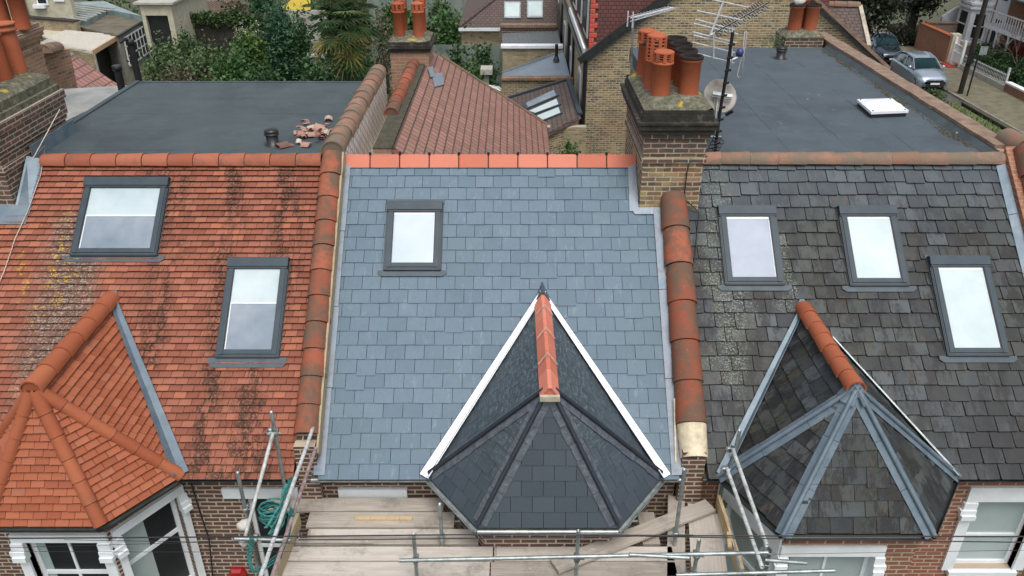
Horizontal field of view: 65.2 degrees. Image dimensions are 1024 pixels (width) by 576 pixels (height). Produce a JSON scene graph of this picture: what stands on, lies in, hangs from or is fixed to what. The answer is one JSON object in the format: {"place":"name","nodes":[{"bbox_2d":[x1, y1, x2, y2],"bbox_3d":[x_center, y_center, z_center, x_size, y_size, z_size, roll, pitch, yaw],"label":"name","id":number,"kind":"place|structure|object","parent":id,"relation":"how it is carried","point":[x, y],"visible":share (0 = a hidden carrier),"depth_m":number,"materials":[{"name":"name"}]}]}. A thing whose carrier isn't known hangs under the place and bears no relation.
{"place":"outdoors","nodes":[
{"label":"outdoors","id":0,"kind":"place"},
{"bbox_2d":[42,41,77,88],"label":"parapet wall","id":1,"kind":"structure","parent":0,"point":[58,59],"depth_m":18.63,"materials":[{"name":"orange brick"}]},
{"bbox_2d":[133,0,207,63],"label":"garage","id":2,"kind":"structure","parent":0,"point":[163,16],"depth_m":48.52,"materials":[{"name":"white"}]},
{"bbox_2d":[0,533,575,538],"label":"overhead cable","id":3,"kind":"object","parent":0,"point":[283,536],"visible":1,"depth_m":5.89,"materials":[{"name":"plastic"}]},
{"bbox_2d":[299,534,692,539],"bbox_3d":[-0.121,1.839,5.902,2.912,0.057,0.009,0,29,0],"label":"scaffold pole","id":4,"kind":"object","parent":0,"point":[484,538],"visible":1,"depth_m":5.90,"materials":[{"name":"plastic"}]},
{"bbox_2d":[73,0,1023,575],"bbox_3d":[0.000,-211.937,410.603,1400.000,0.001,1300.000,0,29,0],"label":"ground","id":5,"kind":"structure","parent":0,"point":[949,4],"depth_m":74.17,"materials":[{"name":"concrete"}]},
{"bbox_2d":[6,0,76,19],"bbox_3d":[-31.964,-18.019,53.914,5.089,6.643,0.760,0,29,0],"label":"house","id":6,"kind":"structure","parent":5,"relation":"on","point":[55,8],"depth_m":53.52,"materials":[{"name":"white"}]},
{"bbox_2d":[29,15,80,41],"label":"garden wall","id":7,"kind":"structure","parent":5,"relation":"on","point":[55,24],"depth_m":52.58,"materials":[{"name":"brick"}]},
{"bbox_2d":[40,30,116,81],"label":"lean to","id":8,"kind":"object","parent":5,"relation":"on","point":[91,49],"visible":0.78,"depth_m":49.91,"materials":[{"name":"concrete"}]},
{"bbox_2d":[70,52,116,87],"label":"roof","id":9,"kind":"structure","parent":5,"relation":"on","point":[87,75],"depth_m":22.31,"materials":[{"name":"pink tile"}]},
{"bbox_2d":[64,85,126,122],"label":"grey flat roof","id":10,"kind":"structure","parent":9,"relation":"attached to","point":[79,101],"depth_m":17.54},
{"bbox_2d":[60,1,151,62],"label":"conservatory","id":11,"kind":"object","parent":5,"relation":"on","point":[89,13],"visible":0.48,"depth_m":55.88,"materials":[{"name":"grey glass"}]},
{"bbox_2d":[80,14,149,83],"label":"outbuilding","id":12,"kind":"structure","parent":5,"relation":"on","point":[118,28],"depth_m":52.75,"materials":[{"name":"beige concrete"}]},
{"bbox_2d":[123,26,147,66],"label":"window","id":13,"kind":"structure","parent":12,"relation":"in","point":[138,35],"depth_m":53.88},
{"bbox_2d":[112,64,124,90],"bbox_3d":[-8.461,-1.453,18.940,0.196,7.577,0.196,0,29,0],"label":"pipe","id":14,"kind":"object","parent":5,"relation":"on","point":[118,74],"visible":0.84,"depth_m":17.16,"materials":[{"name":"black plastic"}]},
{"bbox_2d":[119,37,141,80],"bbox_3d":[-8.106,-1.684,18.744,0.163,8.171,0.324,24,37,36],"label":"pipe","id":15,"kind":"object","parent":5,"relation":"on","point":[130,43],"visible":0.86,"depth_m":16.98,"materials":[{"name":"black plastic"}]},
{"bbox_2d":[131,27,194,80],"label":"hedge","id":16,"kind":"object","parent":5,"relation":"on","point":[155,70],"visible":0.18,"depth_m":40.05,"materials":[{"name":"green plant"}]},
{"bbox_2d":[126,55,213,80],"bbox_3d":[-15.944,-8.757,38.908,4.973,5.023,2.705,0,29,0],"label":"bramble","id":17,"kind":"object","parent":5,"relation":"on","point":[181,73],"visible":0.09,"depth_m":38.27,"materials":[{"name":"green plant"}]},
{"bbox_2d":[0,80,361,575],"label":"terraced house","id":18,"kind":"structure","parent":5,"relation":"on","point":[154,283],"depth_m":11.52,"materials":[{"name":"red tile"}]},
{"bbox_2d":[0,0,49,76],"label":"chimney","id":19,"kind":"object","parent":18,"relation":"on","point":[29,34],"visible":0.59,"depth_m":15.84,"materials":[{"name":"orange brick"}]},
{"bbox_2d":[0,20,76,224],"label":"chimney","id":20,"kind":"object","parent":18,"relation":"on","point":[31,104],"visible":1,"depth_m":12.39,"materials":[{"name":"brick"}]},
{"bbox_2d":[0,109,59,280],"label":"cable","id":21,"kind":"object","parent":20,"relation":"hanging from","point":[34,156],"visible":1,"depth_m":12.19,"materials":[{"name":"plastic"}]},
{"bbox_2d":[30,543,108,575],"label":"window","id":22,"kind":"structure","parent":18,"relation":"in","point":[87,563],"depth_m":10.65,"materials":[{"name":"white paint"}]},
{"bbox_2d":[121,499,194,575],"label":"window","id":23,"kind":"structure","parent":18,"relation":"in","point":[171,558],"depth_m":11.16,"materials":[{"name":"white paint"}]},
{"bbox_2d":[264,128,278,146],"bbox_3d":[-3.916,-2.468,13.047,0.285,0.266,0.285,0,29,0],"label":"roof vent","id":24,"kind":"object","parent":18,"relation":"on","point":[271,135],"visible":0.94,"depth_m":12.98,"materials":[{"name":"black plastic"}]},
{"bbox_2d":[248,499,300,575],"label":"window","id":25,"kind":"structure","parent":18,"relation":"in","point":[259,528],"depth_m":11.71,"materials":[{"name":"white paint"}]},
{"bbox_2d":[170,15,200,70],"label":"shrub","id":26,"kind":"object","parent":5,"relation":"on","point":[184,39],"visible":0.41,"depth_m":47.62,"materials":[{"name":"green plant"}]},
{"bbox_2d":[159,27,230,80],"bbox_3d":[-15.346,-9.992,40.174,3.891,6.010,4.804,0,29,0],"label":"hedge","id":27,"kind":"object","parent":5,"relation":"on","point":[205,62],"visible":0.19,"depth_m":38.99,"materials":[{"name":"green plant"}]},
{"bbox_2d":[85,0,371,48],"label":"greenery","id":28,"kind":"object","parent":5,"relation":"on","point":[249,1],"visible":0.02,"depth_m":66.64,"materials":[{"name":"green plant"}]},
{"bbox_2d":[189,5,271,65],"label":"garden wall","id":29,"kind":"structure","parent":5,"relation":"on","point":[212,26],"depth_m":51.09,"materials":[{"name":"plant"}]},
{"bbox_2d":[202,25,261,80],"bbox_3d":[-13.296,-9.361,38.721,2.616,6.376,2.580,-24,37,-36],"label":"shrub","id":30,"kind":"object","parent":5,"relation":"on","point":[233,73],"visible":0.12,"depth_m":37.81,"materials":[{"name":"green plant"}]},
{"bbox_2d":[217,0,250,13],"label":"tree","id":31,"kind":"object","parent":5,"relation":"on","point":[237,3],"visible":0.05,"depth_m":54.09,"materials":[{"name":"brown plant"}]},
{"bbox_2d":[227,14,274,80],"bbox_3d":[-13.071,-10.368,40.340,2.909,6.538,2.619,-23,36,-35],"label":"tree","id":32,"kind":"object","parent":5,"relation":"on","point":[259,49],"visible":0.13,"depth_m":39.20,"materials":[{"name":"green plant"}]},
{"bbox_2d":[237,52,285,80],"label":"shrub","id":33,"kind":"object","parent":5,"relation":"on","point":[266,76],"visible":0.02,"depth_m":37.05,"materials":[{"name":"green plant"}]},
{"bbox_2d":[248,0,295,24],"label":"tree","id":34,"kind":"object","parent":5,"relation":"on","point":[258,8],"visible":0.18,"depth_m":53.13,"materials":[{"name":"green plant"}]},
{"bbox_2d":[253,0,314,80],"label":"tree","id":35,"kind":"object","parent":5,"relation":"on","point":[279,39],"visible":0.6,"depth_m":39.81,"materials":[{"name":"green plant"}]},
{"bbox_2d":[288,0,318,80],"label":"conifer","id":36,"kind":"object","parent":5,"relation":"on","point":[299,36],"visible":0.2,"depth_m":38.84,"materials":[{"name":"green plant"}]},
{"bbox_2d":[286,10,332,68],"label":"garden wall","id":37,"kind":"structure","parent":5,"relation":"on","point":[314,12],"depth_m":54.34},
{"bbox_2d":[284,34,338,80],"bbox_3d":[-9.014,-8.506,37.336,3.380,6.293,3.103,0,29,0],"label":"shrub","id":38,"kind":"object","parent":5,"relation":"on","point":[313,71],"visible":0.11,"depth_m":36.46,"materials":[{"name":"green plant"}]},
{"bbox_2d":[301,0,382,80],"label":"palm tree","id":39,"kind":"object","parent":5,"relation":"on","point":[343,41],"visible":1,"depth_m":29.60,"materials":[{"name":"green plant"}]},
{"bbox_2d":[371,0,393,100],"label":"bare bush","id":40,"kind":"object","parent":5,"relation":"on","point":[385,60],"visible":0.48,"depth_m":41.02,"materials":[{"name":"brown plant"}]},
{"bbox_2d":[370,0,412,63],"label":"hedge","id":41,"kind":"object","parent":5,"relation":"on","point":[409,19],"visible":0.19,"depth_m":54.53,"materials":[{"name":"green plant"}]},
{"bbox_2d":[368,0,465,56],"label":"fence","id":42,"kind":"object","parent":5,"relation":"on","point":[458,4],"visible":0.07,"depth_m":57.28,"materials":[{"name":"brown wood"}]},
{"bbox_2d":[426,0,461,40],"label":"hedge","id":43,"kind":"object","parent":5,"relation":"on","point":[434,12],"visible":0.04,"depth_m":53.47,"materials":[{"name":"green plant"}]},
{"bbox_2d":[431,0,462,57],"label":"shrub","id":44,"kind":"object","parent":5,"relation":"on","point":[445,29],"visible":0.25,"depth_m":44.29,"materials":[{"name":"green plant"}]},
{"bbox_2d":[435,24,466,69],"bbox_3d":[-2.475,-7.874,35.120,2.031,7.219,1.810,0,29,0],"label":"shrub","id":45,"kind":"object","parent":5,"relation":"on","point":[456,56],"visible":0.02,"depth_m":33.92,"materials":[{"name":"green plant"}]},
{"bbox_2d":[433,44,502,87],"bbox_3d":[-2.209,-9.034,38.886,3.592,5.498,0.040,0,29,0],"label":"fence","id":46,"kind":"object","parent":5,"relation":"on","point":[497,54],"visible":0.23,"depth_m":37.75,"materials":[{"name":"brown wood"}]},
{"bbox_2d":[457,22,484,82],"bbox_3d":[-1.600,-6.437,31.651,1.670,7.877,1.791,0,29,0],"label":"shrub","id":47,"kind":"object","parent":5,"relation":"on","point":[472,71],"visible":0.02,"depth_m":30.46,"materials":[{"name":"green plant"}]},
{"bbox_2d":[392,52,550,153],"bbox_3d":[-0.534,0.166,18.212,2.850,9.451,6.955,0,29,0],"label":"extension","id":48,"kind":"object","parent":5,"relation":"on","point":[452,109],"visible":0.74,"depth_m":16.71,"materials":[{"name":"tile"}]},
{"bbox_2d":[373,58,424,153],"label":"parapet wall","id":49,"kind":"structure","parent":48,"relation":"on","point":[398,105],"depth_m":14.59,"materials":[{"name":"orange brick"}]},
{"bbox_2d":[385,0,435,90],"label":"chimney","id":50,"kind":"object","parent":48,"relation":"on","point":[404,45],"visible":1,"depth_m":17.51,"materials":[{"name":"orange brick"}]},
{"bbox_2d":[468,31,499,89],"bbox_3d":[-1.172,-8.477,35.276,1.885,8.213,1.893,0,29,0],"label":"shrub","id":51,"kind":"object","parent":5,"relation":"on","point":[485,59],"visible":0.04,"depth_m":34.49,"materials":[{"name":"green plant"}]},
{"bbox_2d":[310,152,683,575],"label":"terraced house","id":52,"kind":"structure","parent":5,"relation":"on","point":[500,357],"depth_m":11.34,"materials":[{"name":"tile"}]},
{"bbox_2d":[293,64,387,546],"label":"party wall","id":53,"kind":"structure","parent":52,"relation":"on","point":[358,126],"depth_m":11.56,"materials":[{"name":"brick"}]},
{"bbox_2d":[457,0,557,59],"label":"house","id":54,"kind":"structure","parent":5,"relation":"on","point":[488,17],"depth_m":39.31,"materials":[{"name":"tile"}]},
{"bbox_2d":[500,23,562,70],"bbox_3d":[0.819,-8.892,37.941,2.758,6.166,4.850,0,29,0],"label":"extension","id":55,"kind":"object","parent":5,"relation":"on","point":[522,43],"visible":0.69,"depth_m":35.59,"materials":[{"name":"brick"}]},
{"bbox_2d":[234,411,834,575],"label":"scaffold","id":56,"kind":"object","parent":5,"relation":"on","point":[272,432],"visible":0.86,"depth_m":9.59,"materials":[{"name":"metal"}]},
{"bbox_2d":[247,477,295,572],"bbox_3d":[-2.943,2.825,10.070,0.771,1.115,0.958,0,29,0],"label":"rope","id":57,"kind":"object","parent":56,"relation":"hanging from","point":[274,513],"visible":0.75,"depth_m":10.18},
{"bbox_2d":[268,498,443,512],"bbox_3d":[-2.148,2.978,10.961,2.428,0.040,0.242,0,29,0],"label":"scaffold board","id":58,"kind":"object","parent":56,"relation":"on","point":[370,505],"visible":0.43,"depth_m":10.93,"materials":[{"name":"wood"}]},
{"bbox_2d":[306,512,454,528],"bbox_3d":[-1.750,3.113,10.714,1.959,0.040,0.269,0,29,0],"label":"scaffold board","id":59,"kind":"object","parent":56,"relation":"on","point":[346,520],"visible":0.83,"depth_m":10.67,"materials":[{"name":"wood"}]},
{"bbox_2d":[355,516,411,520],"bbox_3d":[-1.712,3.083,10.694,0.756,0.030,0.055,0,29,0],"label":"wood offcut","id":60,"kind":"object","parent":59,"relation":"on","point":[383,518],"visible":1,"depth_m":10.68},
{"bbox_2d":[282,562,489,575],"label":"scaffold board","id":61,"kind":"object","parent":56,"relation":"on","point":[384,569],"visible":0.82,"depth_m":9.96,"materials":[{"name":"wood"}]},
{"bbox_2d":[294,538,478,545],"bbox_3d":[-1.675,3.307,10.409,2.477,0.040,0.102,0,29,0],"label":"scaffold board","id":62,"kind":"object","parent":56,"relation":"on","point":[452,542],"visible":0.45,"depth_m":10.38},
{"bbox_2d":[288,547,492,562],"bbox_3d":[-1.571,3.399,10.201,2.654,0.040,0.229,0,29,0],"label":"scaffold board","id":63,"kind":"object","parent":56,"relation":"on","point":[349,554],"visible":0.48,"depth_m":10.19,"materials":[{"name":"wood"}]},
{"bbox_2d":[275,513,301,575],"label":"toe board","id":64,"kind":"object","parent":63,"relation":"on","point":[296,526],"visible":0.55,"depth_m":10.18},
{"bbox_2d":[307,529,474,537],"bbox_3d":[-1.575,3.231,10.526,2.211,0.040,0.124,0,29,0],"label":"scaffold board","id":65,"kind":"object","parent":56,"relation":"on","point":[374,531],"visible":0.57,"depth_m":10.52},
{"bbox_2d":[494,547,671,561],"bbox_3d":[0.912,3.399,10.201,2.280,0.040,0.229,0,29,0],"label":"scaffold board","id":66,"kind":"object","parent":56,"relation":"on","point":[514,551],"visible":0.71,"depth_m":10.21,"materials":[{"name":"wood"}]},
{"bbox_2d":[491,562,676,575],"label":"scaffold board","id":67,"kind":"object","parent":56,"relation":"on","point":[585,569],"visible":0.9,"depth_m":9.97,"materials":[{"name":"wood"}]},
{"bbox_2d":[637,512,659,545],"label":"scaffold board","id":68,"kind":"object","parent":56,"relation":"on","point":[643,517],"visible":0.57,"depth_m":10.73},
{"bbox_2d":[667,495,684,575],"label":"scaffold board","id":69,"kind":"object","parent":56,"relation":"on","point":[680,542],"visible":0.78,"depth_m":10.35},
{"bbox_2d":[550,499,715,573],"bbox_3d":[1.607,3.201,10.383,2.397,0.038,0.225,-13,32,-22],"label":"scaffold board","id":70,"kind":"object","parent":69,"relation":"on","point":[688,514],"visible":0.86,"depth_m":10.39,"materials":[{"name":"wood"}]},
{"bbox_2d":[687,503,709,571],"bbox_3d":[2.415,3.313,10.354,0.225,0.038,1.411,4,29,7],"label":"scaffold board","id":71,"kind":"object","parent":56,"relation":"on","point":[697,527],"visible":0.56,"depth_m":10.37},
{"bbox_2d":[705,513,726,571],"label":"scaffold board","id":72,"kind":"object","parent":56,"relation":"on","point":[716,563],"visible":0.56,"depth_m":10.34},
{"bbox_2d":[715,495,744,575],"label":"toe board","id":73,"kind":"object","parent":72,"relation":"on","point":[722,515],"visible":0.67,"depth_m":10.44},
{"bbox_2d":[501,44,572,96],"bbox_3d":[0.962,-6.762,33.634,2.792,6.616,4.050,0,29,0],"label":"extension","id":74,"kind":"object","parent":5,"relation":"on","point":[551,68],"visible":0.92,"depth_m":31.58,"materials":[{"name":"metal"}]},
{"bbox_2d":[507,78,585,153],"bbox_3d":[1.065,-3.775,28.669,2.598,6.205,5.451,0,29,0],"label":"extension","id":75,"kind":"object","parent":5,"relation":"on","point":[555,106],"visible":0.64,"depth_m":26.70,"materials":[{"name":"brown tile"}]},
{"bbox_2d":[557,0,890,153],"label":"terraced house","id":76,"kind":"structure","parent":5,"relation":"on","point":[595,37],"depth_m":25.38,"materials":[{"name":"brick"}]},
{"bbox_2d":[557,0,581,124],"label":"drainpipe","id":77,"kind":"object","parent":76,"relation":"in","point":[564,27],"depth_m":31.89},
{"bbox_2d":[573,0,589,38],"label":"window","id":78,"kind":"structure","parent":76,"relation":"in","point":[580,2],"depth_m":26.99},
{"bbox_2d":[629,48,1023,575],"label":"terraced house","id":79,"kind":"structure","parent":5,"relation":"on","point":[858,279],"depth_m":11.53,"materials":[{"name":"tile"}]},
{"bbox_2d":[620,28,719,208],"bbox_3d":[2.375,-2.362,12.600,1.160,3.315,2.180,0,29,0],"label":"chimney","id":80,"kind":"object","parent":79,"relation":"on","point":[672,123],"visible":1,"depth_m":11.68,"materials":[{"name":"brick"}]},
{"bbox_2d":[627,6,678,73],"bbox_3d":[2.284,-3.985,13.306,1.154,1.316,0.240,-25,38,-38],"label":"tv aerial","id":81,"kind":"object","parent":80,"relation":"attached to","point":[632,16],"visible":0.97,"depth_m":12.95,"materials":[{"name":"metal"}]},
{"bbox_2d":[660,190,707,571],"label":"party wall","id":82,"kind":"structure","parent":79,"relation":"on","point":[690,419],"depth_m":11.12,"materials":[{"name":"brick"}]},
{"bbox_2d":[692,0,770,151],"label":"tv aerial","id":83,"kind":"object","parent":79,"relation":"attached to","point":[739,53],"visible":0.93,"depth_m":12.06,"materials":[{"name":"grey metal"}]},
{"bbox_2d":[704,79,736,118],"bbox_3d":[3.327,-2.961,12.661,0.534,0.588,0.456,-14,32,-23],"label":"satellite dish","id":84,"kind":"object","parent":83,"relation":"attached to","point":[712,92],"visible":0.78,"depth_m":12.69,"materials":[{"name":"metal"}]},
{"bbox_2d":[722,504,771,575],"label":"window","id":85,"kind":"structure","parent":79,"relation":"in","point":[749,561],"depth_m":11.04,"materials":[{"name":"glass"}]},
{"bbox_2d":[774,0,825,47],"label":"chimney","id":86,"kind":"object","parent":79,"relation":"on","point":[800,31],"visible":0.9,"depth_m":19.39,"materials":[{"name":"brick"}]},
{"bbox_2d":[787,557,869,575],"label":"window","id":87,"kind":"structure","parent":79,"relation":"in","point":[843,566],"depth_m":10.42,"materials":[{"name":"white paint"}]},
{"bbox_2d":[857,98,908,117],"bbox_3d":[6.791,-3.321,14.710,0.734,0.206,0.894,0,29,0],"label":"roof hatch","id":88,"kind":"object","parent":79,"relation":"on","point":[881,108],"visible":1,"depth_m":14.48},
{"bbox_2d":[815,49,974,147],"bbox_3d":[7.442,-4.015,16.083,0.338,0.025,7.131,0,29,0],"label":"moss","id":89,"kind":"object","parent":79,"relation":"on","point":[941,130],"visible":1,"depth_m":15.37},
{"bbox_2d":[945,502,1023,575],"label":"window","id":90,"kind":"structure","parent":79,"relation":"in","point":[992,518],"depth_m":11.75,"materials":[{"name":"white paint"}]},
{"bbox_2d":[829,1,871,45],"bbox_3d":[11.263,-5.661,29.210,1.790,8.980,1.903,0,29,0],"label":"house","id":91,"kind":"structure","parent":5,"relation":"on","point":[850,15],"depth_m":27.55,"materials":[{"name":"brown tile"}]},
{"bbox_2d":[830,0,942,55],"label":"tree","id":92,"kind":"object","parent":5,"relation":"on","point":[877,12],"visible":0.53,"depth_m":50.11,"materials":[{"name":"green plant"}]},
{"bbox_2d":[895,30,916,45],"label":"bush","id":93,"kind":"object","parent":5,"relation":"on","point":[910,40],"visible":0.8,"depth_m":61.70,"materials":[{"name":"green plant"}]},
{"bbox_2d":[891,0,950,37],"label":"tree","id":94,"kind":"object","parent":5,"relation":"on","point":[914,9],"visible":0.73,"depth_m":60.60,"materials":[{"name":"green plant"}]},
{"bbox_2d":[820,32,1023,277],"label":"party wall","id":95,"kind":"structure","parent":5,"relation":"on","point":[1009,142],"depth_m":13.46,"materials":[{"name":"red brick"}]},
{"bbox_2d":[914,22,952,62],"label":"garden wall","id":96,"kind":"structure","parent":5,"relation":"on","point":[935,41],"depth_m":58.36,"materials":[{"name":"red brick"}]},
{"bbox_2d":[926,21,958,32],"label":"garden wall","id":97,"kind":"structure","parent":5,"relation":"on","point":[950,27],"depth_m":59.84,"materials":[{"name":"brick"}]},
{"bbox_2d":[940,6,959,21],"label":"end wall","id":98,"kind":"structure","parent":5,"relation":"on","point":[951,15],"depth_m":61.08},
{"bbox_2d":[940,33,967,67],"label":"gate","id":99,"kind":"structure","parent":5,"relation":"on","point":[955,55],"depth_m":55.98,"materials":[{"name":"white paint"}]},
{"bbox_2d":[948,100,1001,133],"bbox_3d":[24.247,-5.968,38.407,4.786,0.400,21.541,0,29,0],"label":"rough grass","id":100,"kind":"structure","parent":5,"relation":"on","point":[965,110],"depth_m":45.13,"materials":[{"name":"green plant"}]},
{"bbox_2d":[959,55,1010,90],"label":"railing wall","id":101,"kind":"structure","parent":5,"relation":"on","point":[990,79],"depth_m":52.07,"materials":[{"name":"metal"}]},
{"bbox_2d":[956,0,1023,60],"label":"house","id":102,"kind":"structure","parent":5,"relation":"on","point":[1002,17],"depth_m":55.90,"materials":[{"name":"white paint"}]},
{"bbox_2d":[961,102,1023,133],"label":"edging wall","id":103,"kind":"structure","parent":5,"relation":"on","point":[987,116],"depth_m":45.45,"materials":[{"name":"stone"}]},
{"bbox_2d":[964,36,1023,86],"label":"hedge","id":104,"kind":"object","parent":5,"relation":"on","point":[999,61],"visible":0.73,"depth_m":52.37,"materials":[{"name":"green plant"}]},
{"bbox_2d":[1004,82,1023,100],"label":"garden wall","id":105,"kind":"structure","parent":5,"relation":"on","point":[1014,89],"depth_m":49.35,"materials":[{"name":"red brick"}]},
{"bbox_2d":[576,534,1023,536],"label":"overhead cable","id":106,"kind":"object","parent":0,"point":[786,535],"visible":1,"depth_m":5.89,"materials":[{"name":"plastic"}]},
{"bbox_2d":[638,536,1023,542],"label":"overhead cable","id":107,"kind":"object","parent":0,"point":[834,539],"visible":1,"depth_m":5.91,"materials":[{"name":"plastic"}]},
{"bbox_2d":[886,62,1000,128],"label":"road","id":108,"kind":"structure","parent":0,"point":[951,98],"depth_m":49.50,"materials":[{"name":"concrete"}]},
{"bbox_2d":[869,31,903,61],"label":"car","id":109,"kind":"object","parent":108,"relation":"on","point":[878,46],"visible":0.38,"depth_m":57.10,"materials":[{"name":"paint"}]},
{"bbox_2d":[890,51,947,88],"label":"car","id":110,"kind":"object","parent":108,"relation":"on","point":[920,68],"visible":0.83,"depth_m":51.39,"materials":[{"name":"silver metal"}]},
{"bbox_2d":[871,26,1023,131],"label":"pavement","id":111,"kind":"structure","parent":0,"point":[1006,107],"depth_m":49.07,"materials":[{"name":"concrete"}]},
{"bbox_2d":[957,0,988,93],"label":"utility pole","id":112,"kind":"object","parent":111,"relation":"on","point":[970,57],"visible":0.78,"depth_m":48.47,"materials":[{"name":"brown wood"}]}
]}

